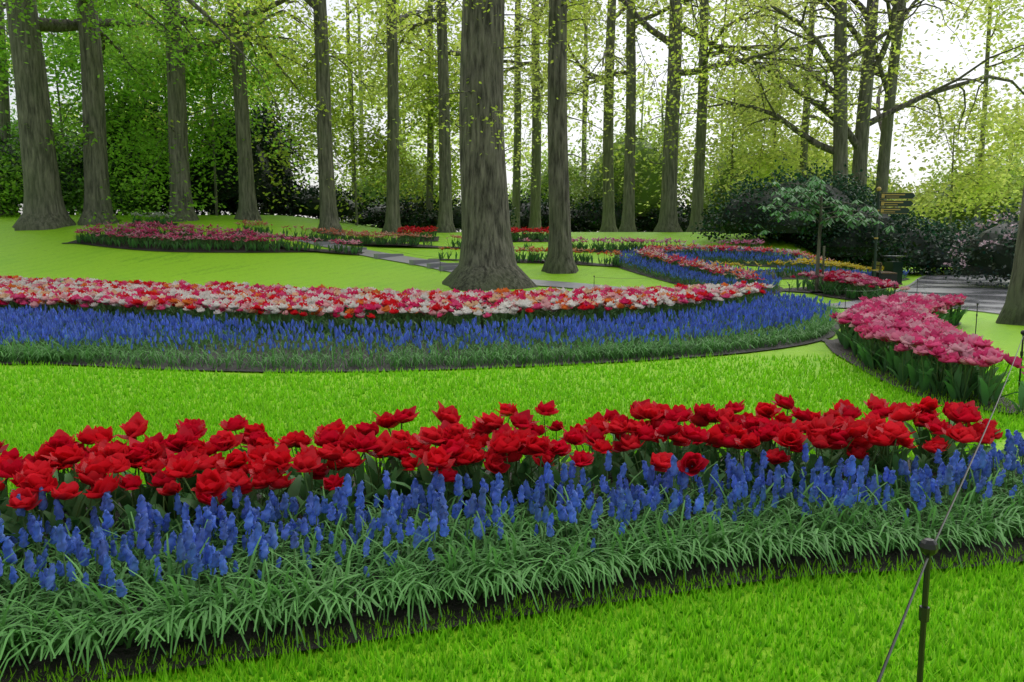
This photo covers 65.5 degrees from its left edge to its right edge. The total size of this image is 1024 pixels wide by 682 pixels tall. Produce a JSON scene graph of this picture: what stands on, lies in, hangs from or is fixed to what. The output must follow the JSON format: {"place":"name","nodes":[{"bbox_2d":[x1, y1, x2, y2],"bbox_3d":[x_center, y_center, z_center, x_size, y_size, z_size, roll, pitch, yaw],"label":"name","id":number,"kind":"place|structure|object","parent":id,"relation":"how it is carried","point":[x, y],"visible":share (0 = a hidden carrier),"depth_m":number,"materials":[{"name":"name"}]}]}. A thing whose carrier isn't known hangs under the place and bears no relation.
{"place":"outdoors","nodes":[
{"label":"outdoors","id":0,"kind":"place"},
{"bbox_2d":[0,215,1023,681],"bbox_3d":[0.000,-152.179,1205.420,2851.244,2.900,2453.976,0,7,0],"label":"ground","id":1,"kind":"structure","parent":0,"point":[54,253],"depth_m":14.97,"materials":[{"name":"green plant"}]},
{"bbox_2d":[0,0,1023,325],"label":"trees","id":2,"kind":"object","parent":1,"relation":"on","point":[488,262],"visible":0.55,"depth_m":35.13,"materials":[{"name":"plant"}]},
{"bbox_2d":[0,0,1023,229],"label":"tree leaves","id":3,"kind":"object","parent":2,"relation":"attached to","point":[147,46],"visible":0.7,"depth_m":41.31,"materials":[{"name":"green plant"}]},
{"bbox_2d":[753,176,896,235],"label":"young tree leaves","id":4,"kind":"object","parent":2,"relation":"on","point":[813,183],"visible":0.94,"depth_m":21.58,"materials":[{"name":"green plant"}]},
{"bbox_2d":[0,86,1023,288],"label":"shrubs","id":5,"kind":"object","parent":1,"relation":"on","point":[986,250],"visible":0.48,"depth_m":42.04,"materials":[{"name":"green plant"}]},
{"bbox_2d":[143,187,1023,681],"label":"posts and signpost","id":6,"kind":"object","parent":1,"relation":"on","point":[927,547],"visible":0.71,"depth_m":4.31,"materials":[{"name":"metal"}]},
{"bbox_2d":[0,223,1023,681],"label":"soil","id":7,"kind":"structure","parent":0,"point":[126,655],"depth_m":3.72,"materials":[{"name":"black soil"}]},
{"bbox_2d":[0,211,1023,596],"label":"flowers","id":8,"kind":"object","parent":7,"relation":"on","point":[912,321],"visible":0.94,"depth_m":4.68,"materials":[{"name":"red plant"}]},
{"bbox_2d":[0,214,1023,679],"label":"flower leaves","id":9,"kind":"object","parent":7,"relation":"on","point":[268,606],"visible":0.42,"depth_m":4.05,"materials":[{"name":"green plant"}]},
{"bbox_2d":[3,0,1023,231],"label":"sky","id":10,"kind":"structure","parent":0,"point":[951,57],"materials":[{"name":"white"}]},
{"bbox_2d":[299,240,997,312],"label":"step path","id":11,"kind":"structure","parent":0,"point":[437,264],"depth_m":27.80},
{"bbox_2d":[898,272,1009,313],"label":"path","id":12,"kind":"structure","parent":0,"point":[987,296],"depth_m":25.20,"materials":[{"name":"grey concrete"}]}
]}

